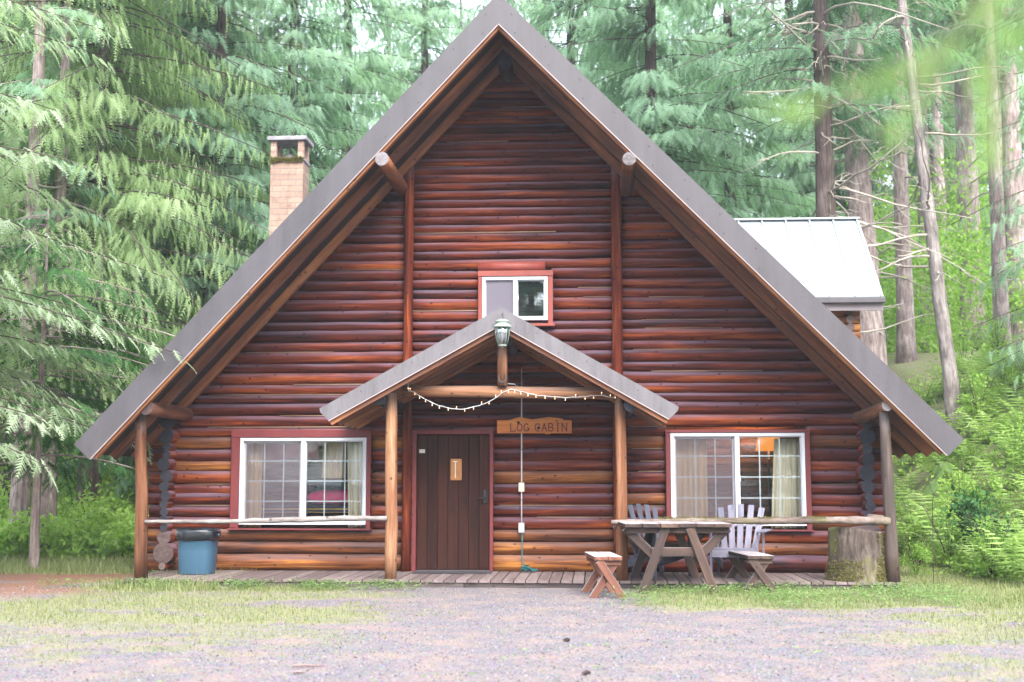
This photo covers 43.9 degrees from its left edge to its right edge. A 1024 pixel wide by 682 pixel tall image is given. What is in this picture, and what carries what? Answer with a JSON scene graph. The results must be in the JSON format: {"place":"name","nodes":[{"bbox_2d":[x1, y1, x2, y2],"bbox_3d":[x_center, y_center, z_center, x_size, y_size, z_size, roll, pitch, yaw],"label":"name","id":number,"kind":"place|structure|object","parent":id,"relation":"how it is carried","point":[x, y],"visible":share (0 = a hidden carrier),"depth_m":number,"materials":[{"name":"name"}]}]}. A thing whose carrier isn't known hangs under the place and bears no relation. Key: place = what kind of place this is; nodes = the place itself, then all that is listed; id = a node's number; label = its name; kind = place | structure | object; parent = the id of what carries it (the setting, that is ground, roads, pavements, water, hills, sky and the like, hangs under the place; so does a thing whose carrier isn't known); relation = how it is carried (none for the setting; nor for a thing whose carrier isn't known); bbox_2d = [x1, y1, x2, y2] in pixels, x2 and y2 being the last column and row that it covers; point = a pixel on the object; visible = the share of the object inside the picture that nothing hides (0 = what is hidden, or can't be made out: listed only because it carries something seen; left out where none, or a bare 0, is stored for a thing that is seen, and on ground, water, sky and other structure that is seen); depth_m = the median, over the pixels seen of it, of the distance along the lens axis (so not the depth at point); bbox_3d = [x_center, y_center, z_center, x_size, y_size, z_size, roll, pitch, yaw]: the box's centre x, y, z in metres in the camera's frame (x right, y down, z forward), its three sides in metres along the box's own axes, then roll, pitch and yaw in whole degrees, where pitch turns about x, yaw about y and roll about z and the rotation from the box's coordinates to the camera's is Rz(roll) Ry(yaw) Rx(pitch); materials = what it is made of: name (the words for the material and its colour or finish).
{"place":"outdoors","nodes":[
{"label":"outdoors","id":0,"kind":"place"},
{"bbox_2d":[0,549,256,593],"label":"tall grass","id":1,"kind":"structure","parent":0,"point":[74,562],"depth_m":18.11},
{"bbox_2d":[412,571,492,573],"bbox_3d":[-0.774,3.022,16.576,1.020,0.013,0.340,0,-6,4],"label":"threshold","id":2,"kind":"object","parent":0,"point":[452,572],"depth_m":16.47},
{"bbox_2d":[0,344,1023,681],"bbox_3d":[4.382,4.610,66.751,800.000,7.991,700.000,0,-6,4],"label":"ground","id":3,"kind":"structure","parent":0,"point":[518,660],"depth_m":10.52,"materials":[{"name":"gravel"}]},
{"bbox_2d":[0,0,131,541],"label":"conifer tree","id":4,"kind":"object","parent":3,"relation":"on","point":[20,494],"visible":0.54,"depth_m":22.42,"materials":[{"name":"green plant"}]},
{"bbox_2d":[0,0,143,553],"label":"conifer tree","id":5,"kind":"object","parent":3,"relation":"on","point":[49,501],"visible":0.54,"depth_m":22.92,"materials":[{"name":"green plant"}]},
{"bbox_2d":[0,406,149,560],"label":"undergrowth","id":6,"kind":"object","parent":3,"relation":"on","point":[115,516],"visible":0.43,"depth_m":20.96,"materials":[{"name":"green plant"}]},
{"bbox_2d":[40,520,127,558],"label":"ferns","id":7,"kind":"object","parent":3,"relation":"on","point":[108,544],"visible":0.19,"depth_m":20.54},
{"bbox_2d":[0,198,174,569],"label":"conifer tree","id":8,"kind":"object","parent":3,"relation":"on","point":[39,443],"visible":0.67,"depth_m":18.71,"materials":[{"name":"green plant"}]},
{"bbox_2d":[0,0,196,491],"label":"conifer tree","id":9,"kind":"object","parent":3,"relation":"on","point":[19,341],"visible":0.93,"depth_m":16.84,"materials":[{"name":"green plant"}]},
{"bbox_2d":[0,0,226,475],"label":"conifer tree","id":10,"kind":"object","parent":3,"relation":"on","point":[112,143],"depth_m":28.75,"materials":[{"name":"green plant"}]},
{"bbox_2d":[54,0,174,492],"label":"conifer tree","id":11,"kind":"object","parent":3,"relation":"on","point":[100,482],"visible":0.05,"depth_m":26.84,"materials":[{"name":"green plant"}]},
{"bbox_2d":[0,0,241,508],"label":"conifer tree","id":12,"kind":"object","parent":3,"relation":"on","point":[6,49],"visible":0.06,"depth_m":25.21,"materials":[{"name":"green plant"}]},
{"bbox_2d":[0,0,311,526],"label":"conifer tree","id":13,"kind":"object","parent":3,"relation":"on","point":[153,203],"visible":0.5,"depth_m":23.41,"materials":[{"name":"green plant"}]},
{"bbox_2d":[0,0,317,490],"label":"conifer tree","id":14,"kind":"object","parent":3,"relation":"on","point":[232,155],"visible":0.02,"depth_m":28.61,"materials":[{"name":"green plant"}]},
{"bbox_2d":[36,1,319,473],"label":"conifer tree","id":15,"kind":"object","parent":3,"relation":"on","point":[241,16],"visible":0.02,"depth_m":32.92,"materials":[{"name":"green plant"}]},
{"bbox_2d":[58,0,352,505],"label":"conifer tree","id":16,"kind":"object","parent":3,"relation":"on","point":[218,41],"visible":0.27,"depth_m":26.32,"materials":[{"name":"green plant"}]},
{"bbox_2d":[146,0,397,353],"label":"conifer tree","id":17,"kind":"object","parent":3,"relation":"on","point":[319,68],"visible":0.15,"depth_m":33.40,"materials":[{"name":"green plant"}]},
{"bbox_2d":[269,0,439,208],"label":"conifer tree","id":18,"kind":"object","parent":3,"relation":"on","point":[348,24],"visible":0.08,"depth_m":40.22,"materials":[{"name":"green plant"}]},
{"bbox_2d":[328,1,428,144],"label":"conifer tree","id":19,"kind":"object","parent":3,"relation":"on","point":[386,49],"visible":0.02,"depth_m":65.62,"materials":[{"name":"green plant"}]},
{"bbox_2d":[341,0,472,138],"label":"conifer tree","id":20,"kind":"object","parent":3,"relation":"on","point":[437,12],"visible":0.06,"depth_m":44.36,"materials":[{"name":"green plant"}]},
{"bbox_2d":[441,0,552,47],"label":"conifer tree","id":21,"kind":"object","parent":3,"relation":"on","point":[512,2],"visible":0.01,"depth_m":50.23,"materials":[{"name":"green plant"}]},
{"bbox_2d":[74,0,963,589],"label":"log cabin","id":22,"kind":"object","parent":3,"relation":"on","point":[560,212],"visible":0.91,"depth_m":17.01,"materials":[{"name":"brown wood"}]},
{"bbox_2d":[175,527,220,574],"bbox_3d":[-4.079,2.723,16.485,0.557,0.591,0.485,0,-6,4],"label":"rubbish bin","id":23,"kind":"object","parent":22,"relation":"on","point":[197,550],"visible":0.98,"depth_m":16.28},
{"bbox_2d":[242,443,262,526],"bbox_3d":[-3.586,1.961,17.464,0.301,1.195,0.051,0,-6,4],"label":"curtain","id":24,"kind":"object","parent":22,"relation":"hanging from","point":[254,489],"visible":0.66,"depth_m":17.46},
{"bbox_2d":[262,442,318,459],"bbox_3d":[-3.308,1.377,18.216,1.086,0.700,0.044,0,-6,4],"label":"hanging cloth","id":25,"kind":"object","parent":22,"relation":"hanging from","point":[274,451],"visible":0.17,"depth_m":18.19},
{"bbox_2d":[227,429,372,529],"bbox_3d":[-2.846,1.874,17.159,1.954,1.344,0.245,0,-6,4],"label":"window","id":26,"kind":"structure","parent":22,"relation":"in","point":[240,438],"depth_m":17.12,"materials":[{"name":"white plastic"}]},
{"bbox_2d":[257,504,347,527],"bbox_3d":[-2.721,2.800,18.399,1.750,0.853,0.946,0,-6,4],"label":"bed","id":27,"kind":"object","parent":22,"relation":"in","point":[275,510],"visible":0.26,"depth_m":17.99,"materials":[{"name":"fabric"}]},
{"bbox_2d":[307,489,347,504],"bbox_3d":[-2.547,2.246,18.220,0.800,0.238,0.400,0,-6,4],"label":"pillow","id":28,"kind":"object","parent":27,"relation":"on","point":[333,495],"visible":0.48,"depth_m":18.06,"materials":[{"name":"pink fabric"}]},
{"bbox_2d":[313,482,347,491],"bbox_3d":[-2.484,2.201,18.503,0.840,0.347,0.240,0,-6,4],"label":"pillow","id":29,"kind":"object","parent":27,"relation":"on","point":[334,485],"visible":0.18,"depth_m":18.42,"materials":[{"name":"grey fabric"}]},
{"bbox_2d":[322,442,344,477],"bbox_3d":[-2.497,1.655,17.748,0.319,0.526,0.051,0,-6,4],"label":"curtain","id":30,"kind":"object","parent":22,"relation":"hanging from","point":[335,450],"visible":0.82,"depth_m":17.75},
{"bbox_2d":[347,442,365,527],"bbox_3d":[-2.112,1.950,17.368,0.312,1.196,0.051,0,-6,4],"label":"curtain","id":31,"kind":"object","parent":22,"relation":"hanging from","point":[354,450],"visible":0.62,"depth_m":17.38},
{"bbox_2d":[411,430,493,570],"bbox_3d":[-0.791,2.134,17.007,1.089,1.878,0.200,0,-6,4],"label":"door","id":32,"kind":"structure","parent":22,"relation":"in","point":[452,475],"depth_m":17.00,"materials":[{"name":"brown wood"}]},
{"bbox_2d":[493,313,511,347],"bbox_3d":[-0.116,-0.131,15.345,0.209,0.431,0.209,-3,-7,26],"label":"wall lantern","id":33,"kind":"object","parent":22,"relation":"hanging from","point":[502,324],"depth_m":15.30,"materials":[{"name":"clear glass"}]},
{"bbox_2d":[408,387,615,410],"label":"string lights","id":34,"kind":"object","parent":22,"relation":"hanging from","point":[508,392],"visible":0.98,"depth_m":15.64,"materials":[{"name":"white plastic"}]},
{"bbox_2d":[508,368,524,532],"bbox_3d":[0.059,1.385,16.354,0.086,2.194,1.231,-1,-6,7],"label":"cable conduit","id":35,"kind":"object","parent":22,"relation":"attached to","point":[521,527],"visible":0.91,"depth_m":16.84,"materials":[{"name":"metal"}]},
{"bbox_2d":[478,270,554,326],"bbox_3d":[0.050,-0.567,17.235,1.061,0.764,0.245,0,-6,4],"label":"window","id":36,"kind":"structure","parent":22,"relation":"in","point":[496,289],"depth_m":17.20,"materials":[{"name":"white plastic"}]},
{"bbox_2d":[497,417,571,433],"bbox_3d":[0.298,1.128,16.918,0.997,0.231,0.044,0,-6,4],"label":"wooden sign","id":37,"kind":"object","parent":22,"relation":"attached to","point":[547,425],"visible":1,"depth_m":16.90,"materials":[{"name":"brown wood"}]},
{"bbox_2d":[627,504,690,578],"bbox_3d":[1.833,2.532,16.145,0.775,0.903,0.792,4,-7,-30],"label":"garden chair","id":38,"kind":"object","parent":22,"relation":"on","point":[665,560],"visible":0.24,"depth_m":16.38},
{"bbox_2d":[676,439,707,517],"bbox_3d":[2.401,1.918,17.074,0.452,1.195,0.051,0,-6,4],"label":"curtain","id":39,"kind":"object","parent":22,"relation":"hanging from","point":[685,487],"visible":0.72,"depth_m":17.08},
{"bbox_2d":[709,504,770,574],"bbox_3d":[2.842,2.514,15.985,0.775,0.903,0.792,-2,-7,18],"label":"garden chair","id":40,"kind":"object","parent":22,"relation":"on","point":[717,553],"visible":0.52,"depth_m":16.18,"materials":[{"name":"paint"}]},
{"bbox_2d":[665,429,814,530],"bbox_3d":[2.982,1.840,16.778,1.940,1.329,0.245,0,-6,4],"label":"window","id":41,"kind":"structure","parent":22,"relation":"in","point":[671,436],"depth_m":16.76,"materials":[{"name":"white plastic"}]},
{"bbox_2d":[755,437,778,528],"bbox_3d":[3.707,2.265,18.259,0.380,1.887,0.376,0,-6,4],"label":"floor lamp","id":42,"kind":"object","parent":22,"relation":"on","point":[767,444],"visible":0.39,"depth_m":18.23,"materials":[{"name":"fabric"}]},
{"bbox_2d":[771,439,803,528],"bbox_3d":[3.672,1.909,16.991,0.429,1.196,0.051,0,-6,4],"label":"curtain","id":43,"kind":"object","parent":22,"relation":"hanging from","point":[790,466],"visible":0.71,"depth_m":16.99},
{"bbox_2d":[824,525,886,586],"bbox_3d":[4.173,2.613,15.463,0.802,0.714,0.755,0,-6,4],"label":"tree stump","id":44,"kind":"object","parent":22,"relation":"on","point":[856,553],"visible":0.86,"depth_m":15.20,"materials":[{"name":"wood"}]},
{"bbox_2d":[27,576,1011,610],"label":"grass","id":45,"kind":"structure","parent":3,"relation":"on","point":[893,589],"depth_m":14.28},
{"bbox_2d":[39,590,1020,681],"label":"clover","id":46,"kind":"object","parent":3,"relation":"on","point":[436,674],"visible":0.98,"depth_m":10.19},
{"bbox_2d":[581,552,625,597],"bbox_3d":[1.032,2.666,14.415,0.408,0.486,0.987,0,-6,-3],"label":"bench","id":47,"kind":"object","parent":3,"relation":"on","point":[599,561],"visible":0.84,"depth_m":13.99,"materials":[{"name":"brown wood"}]},
{"bbox_2d":[513,0,697,179],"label":"conifer tree","id":48,"kind":"object","parent":3,"relation":"on","point":[544,13],"visible":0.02,"depth_m":35.99,"materials":[{"name":"green plant"}]},
{"bbox_2d":[539,0,793,217],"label":"conifer tree","id":49,"kind":"object","parent":3,"relation":"on","point":[649,109],"visible":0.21,"depth_m":30.33,"materials":[{"name":"green plant"}]},
{"bbox_2d":[613,521,731,593],"bbox_3d":[1.901,2.583,15.280,1.266,0.819,1.448,0,-6,-1],"label":"picnic table","id":50,"kind":"object","parent":3,"relation":"on","point":[692,551],"visible":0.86,"depth_m":14.69,"materials":[{"name":"brown wood"}]},
{"bbox_2d":[655,0,752,215],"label":"conifer tree","id":51,"kind":"object","parent":3,"relation":"on","point":[668,19],"visible":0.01,"depth_m":63.83,"materials":[{"name":"green plant"}]},
{"bbox_2d":[643,0,838,217],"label":"conifer tree","id":52,"kind":"object","parent":3,"relation":"on","point":[758,183],"visible":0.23,"depth_m":37.36,"materials":[{"name":"green plant"}]},
{"bbox_2d":[725,551,777,592],"bbox_3d":[2.839,2.777,15.291,0.406,0.458,1.309,0,-6,-3],"label":"bench","id":53,"kind":"object","parent":3,"relation":"on","point":[759,562],"visible":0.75,"depth_m":14.71,"materials":[{"name":"brown wood"}]},
{"bbox_2d":[702,0,917,304],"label":"conifer tree","id":54,"kind":"object","parent":3,"relation":"on","point":[794,170],"visible":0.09,"depth_m":50.22,"materials":[{"name":"green plant"}]},
{"bbox_2d":[660,0,990,335],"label":"conifer tree","id":55,"kind":"object","parent":3,"relation":"on","point":[822,34],"visible":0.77,"depth_m":26.73,"materials":[{"name":"green plant"}]},
{"bbox_2d":[749,0,980,365],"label":"conifer tree","id":56,"kind":"object","parent":3,"relation":"on","point":[875,342],"visible":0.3,"depth_m":28.96,"materials":[{"name":"green plant"}]},
{"bbox_2d":[740,0,1023,169],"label":"branch","id":57,"kind":"object","parent":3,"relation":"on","point":[932,60],"visible":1,"depth_m":0.99,"materials":[{"name":"green plant"}]},
{"bbox_2d":[776,0,988,322],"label":"conifer tree","id":58,"kind":"object","parent":3,"relation":"on","point":[873,186],"visible":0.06,"depth_m":51.58,"materials":[{"name":"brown plant"}]},
{"bbox_2d":[837,0,962,363],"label":"conifer tree","id":59,"kind":"object","parent":3,"relation":"on","point":[906,348],"visible":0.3,"depth_m":31.70,"materials":[{"name":"brown plant"}]},
{"bbox_2d":[791,2,1023,268],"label":"conifer tree","id":60,"kind":"object","parent":3,"relation":"on","point":[949,164],"visible":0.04,"depth_m":50.21,"materials":[{"name":"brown plant"}]},
{"bbox_2d":[893,469,924,495],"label":"fern","id":61,"kind":"object","parent":3,"relation":"on","point":[913,475],"visible":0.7,"depth_m":24.72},
{"bbox_2d":[866,0,956,352],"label":"conifer tree","id":62,"kind":"object","parent":3,"relation":"on","point":[920,213],"visible":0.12,"depth_m":38.08,"materials":[{"name":"brown plant"}]},
{"bbox_2d":[894,486,934,525],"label":"fern","id":63,"kind":"object","parent":3,"relation":"on","point":[903,497],"visible":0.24,"depth_m":23.32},
{"bbox_2d":[895,503,933,546],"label":"fern","id":64,"kind":"object","parent":3,"relation":"on","point":[905,522],"visible":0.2,"depth_m":21.86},
{"bbox_2d":[898,511,935,551],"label":"shrub","id":65,"kind":"object","parent":3,"relation":"on","point":[914,541],"visible":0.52,"depth_m":20.60,"materials":[{"name":"green plant"}]},
{"bbox_2d":[899,532,935,575],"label":"shrub","id":66,"kind":"object","parent":3,"relation":"on","point":[918,554],"visible":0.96,"depth_m":17.24,"materials":[{"name":"green plant"}]},
{"bbox_2d":[840,0,1018,350],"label":"conifer tree","id":67,"kind":"object","parent":3,"relation":"on","point":[965,124],"visible":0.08,"depth_m":36.76,"materials":[{"name":"brown plant"}]},
{"bbox_2d":[837,85,1023,357],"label":"undergrowth","id":68,"kind":"object","parent":3,"relation":"on","point":[954,303],"visible":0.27,"depth_m":34.50,"materials":[{"name":"green plant"}]},
{"bbox_2d":[871,0,990,322],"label":"conifer tree","id":69,"kind":"object","parent":3,"relation":"on","point":[935,114],"visible":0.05,"depth_m":43.00,"materials":[{"name":"brown plant"}]},
{"bbox_2d":[904,492,963,529],"bbox_3d":[7.341,2.937,21.502,1.263,0.735,1.506,-2,-6,15],"label":"fern","id":70,"kind":"object","parent":3,"relation":"on","point":[936,505],"visible":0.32,"depth_m":21.61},
{"bbox_2d":[914,452,955,482],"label":"shrub","id":71,"kind":"object","parent":3,"relation":"on","point":[932,457],"visible":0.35,"depth_m":23.85,"materials":[{"name":"green plant"}]},
{"bbox_2d":[898,508,976,555],"bbox_3d":[6.596,2.990,19.571,1.742,0.830,1.569,-1,-6,10],"label":"fern","id":72,"kind":"object","parent":3,"relation":"on","point":[931,531],"visible":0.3,"depth_m":19.61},
{"bbox_2d":[925,462,951,580],"bbox_3d":[5.377,2.293,15.966,0.353,1.548,0.160,0,-6,4],"label":"sapling","id":73,"kind":"object","parent":3,"relation":"on","point":[937,472],"visible":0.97,"depth_m":15.99,"materials":[{"name":"green plant"}]},
{"bbox_2d":[856,0,1023,434],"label":"conifer tree","id":74,"kind":"object","parent":3,"relation":"on","point":[951,389],"visible":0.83,"depth_m":25.27,"materials":[{"name":"grey plant"}]},
{"bbox_2d":[922,500,967,567],"bbox_3d":[6.438,2.874,18.692,0.848,1.052,0.911,6,-9,-43],"label":"shrub","id":75,"kind":"object","parent":3,"relation":"on","point":[955,540],"visible":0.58,"depth_m":18.67,"materials":[{"name":"green plant"}]},
{"bbox_2d":[886,50,1023,325],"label":"conifer tree","id":76,"kind":"object","parent":3,"relation":"on","point":[982,127],"visible":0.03,"depth_m":56.45,"materials":[{"name":"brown plant"}]},
{"bbox_2d":[892,344,1023,579],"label":"undergrowth","id":77,"kind":"object","parent":3,"relation":"on","point":[961,566],"visible":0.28,"depth_m":22.76,"materials":[{"name":"green plant"}]},
{"bbox_2d":[927,458,992,512],"bbox_3d":[7.562,2.571,21.317,1.082,1.185,1.047,0,-6,-3],"label":"shrub","id":78,"kind":"object","parent":3,"relation":"on","point":[962,481],"visible":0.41,"depth_m":21.34,"materials":[{"name":"green plant"}]},
{"bbox_2d":[904,8,1023,194],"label":"conifer tree","id":79,"kind":"object","parent":3,"relation":"on","point":[999,101],"visible":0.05,"depth_m":44.84,"materials":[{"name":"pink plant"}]},
{"bbox_2d":[910,0,1023,348],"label":"conifer tree","id":80,"kind":"object","parent":3,"relation":"on","point":[1008,117],"visible":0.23,"depth_m":34.77,"materials":[{"name":"brown plant"}]},
{"bbox_2d":[954,336,983,375],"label":"shrub","id":81,"kind":"object","parent":3,"relation":"on","point":[963,341],"visible":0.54,"depth_m":27.92,"materials":[{"name":"green plant"}]},
{"bbox_2d":[921,0,1023,348],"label":"conifer tree","id":82,"kind":"object","parent":3,"relation":"on","point":[1000,301],"visible":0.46,"depth_m":29.79,"materials":[{"name":"brown plant"}]},
{"bbox_2d":[951,368,997,421],"bbox_3d":[8.990,1.089,24.647,0.918,1.138,0.986,1,-6,-5],"label":"shrub","id":83,"kind":"object","parent":3,"relation":"on","point":[967,400],"visible":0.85,"depth_m":24.61,"materials":[{"name":"green plant"}]},
{"bbox_2d":[954,434,994,471],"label":"fern","id":84,"kind":"object","parent":3,"relation":"on","point":[970,450],"visible":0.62,"depth_m":22.76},
{"bbox_2d":[938,484,1014,553],"bbox_3d":[6.606,2.659,17.982,1.087,1.253,0.831,-4,-7,32],"label":"bush","id":85,"kind":"object","parent":3,"relation":"on","point":[968,505],"visible":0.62,"depth_m":17.97,"materials":[{"name":"green plant"}]},
{"bbox_2d":[956,349,999,375],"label":"fern","id":86,"kind":"object","parent":3,"relation":"on","point":[970,360],"visible":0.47,"depth_m":27.25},
{"bbox_2d":[949,410,1013,443],"bbox_3d":[8.841,1.602,23.605,1.117,0.650,1.332,-1,-6,5],"label":"fern","id":87,"kind":"object","parent":3,"relation":"on","point":[982,422],"visible":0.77,"depth_m":23.53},
{"bbox_2d":[944,0,1023,409],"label":"conifer tree","id":88,"kind":"object","parent":3,"relation":"on","point":[1018,255],"visible":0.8,"depth_m":25.49,"materials":[{"name":"green plant"}]},
{"bbox_2d":[958,366,1012,401],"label":"fern","id":89,"kind":"object","parent":3,"relation":"on","point":[979,379],"visible":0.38,"depth_m":25.63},
{"bbox_2d":[963,513,1017,578],"bbox_3d":[6.308,2.734,16.704,0.701,0.928,0.875,-2,-7,17],"label":"shrub","id":90,"kind":"object","parent":3,"relation":"on","point":[982,559],"visible":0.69,"depth_m":16.55,"materials":[{"name":"green plant"}]},
{"bbox_2d":[960,517,1023,577],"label":"fern","id":91,"kind":"object","parent":3,"relation":"on","point":[1009,533],"visible":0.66,"depth_m":16.66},
{"bbox_2d":[961,527,1023,583],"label":"fern","id":92,"kind":"object","parent":3,"relation":"on","point":[1003,555],"visible":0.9,"depth_m":15.93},
{"bbox_2d":[961,454,1023,498],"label":"fern","id":93,"kind":"object","parent":3,"relation":"on","point":[991,471],"visible":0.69,"depth_m":21.15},
{"bbox_2d":[966,385,1023,419],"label":"fern","id":94,"kind":"object","parent":3,"relation":"on","point":[988,398],"visible":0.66,"depth_m":24.40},
{"bbox_2d":[979,473,1011,516],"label":"shrub","id":95,"kind":"object","parent":3,"relation":"on","point":[996,495],"visible":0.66,"depth_m":20.52,"materials":[{"name":"green plant"}]},
{"bbox_2d":[978,314,1014,356],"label":"shrub","id":96,"kind":"object","parent":3,"relation":"on","point":[998,343],"visible":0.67,"depth_m":28.91,"materials":[{"name":"green plant"}]},
{"bbox_2d":[973,423,1023,463],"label":"fern","id":97,"kind":"object","parent":3,"relation":"on","point":[1008,443],"visible":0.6,"depth_m":22.01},
{"bbox_2d":[974,402,1023,440],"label":"fern","id":98,"kind":"object","parent":3,"relation":"on","point":[1009,421],"visible":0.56,"depth_m":23.04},
{"bbox_2d":[974,383,1023,414],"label":"fern","id":99,"kind":"object","parent":3,"relation":"on","point":[1009,391],"visible":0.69,"depth_m":24.17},
{"bbox_2d":[978,479,1023,518],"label":"fern","id":100,"kind":"object","parent":3,"relation":"on","point":[1007,499],"visible":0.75,"depth_m":19.93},
{"bbox_2d":[988,366,1021,397],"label":"shrub","id":101,"kind":"object","parent":3,"relation":"on","point":[1008,380],"visible":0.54,"depth_m":25.46,"materials":[{"name":"green plant"}]},
{"bbox_2d":[1004,406,1023,461],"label":"shrub","id":102,"kind":"object","parent":3,"relation":"on","point":[1020,439],"visible":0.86,"depth_m":21.54,"materials":[{"name":"green plant"}]},
{"bbox_2d":[0,506,1023,681],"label":"grass","id":103,"kind":"structure","parent":0,"point":[960,583],"depth_m":13.31,"materials":[{"name":"plant"}]},
{"bbox_2d":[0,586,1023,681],"bbox_3d":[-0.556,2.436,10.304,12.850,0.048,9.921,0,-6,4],"label":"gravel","id":104,"kind":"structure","parent":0,"point":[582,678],"depth_m":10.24,"materials":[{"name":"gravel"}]},
{"bbox_2d":[7,0,1023,461],"label":"sky","id":105,"kind":"structure","parent":0,"point":[474,2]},
{"bbox_2d":[960,574,1023,644],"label":"tall grass","id":106,"kind":"structure","parent":0,"point":[1013,598],"depth_m":13.27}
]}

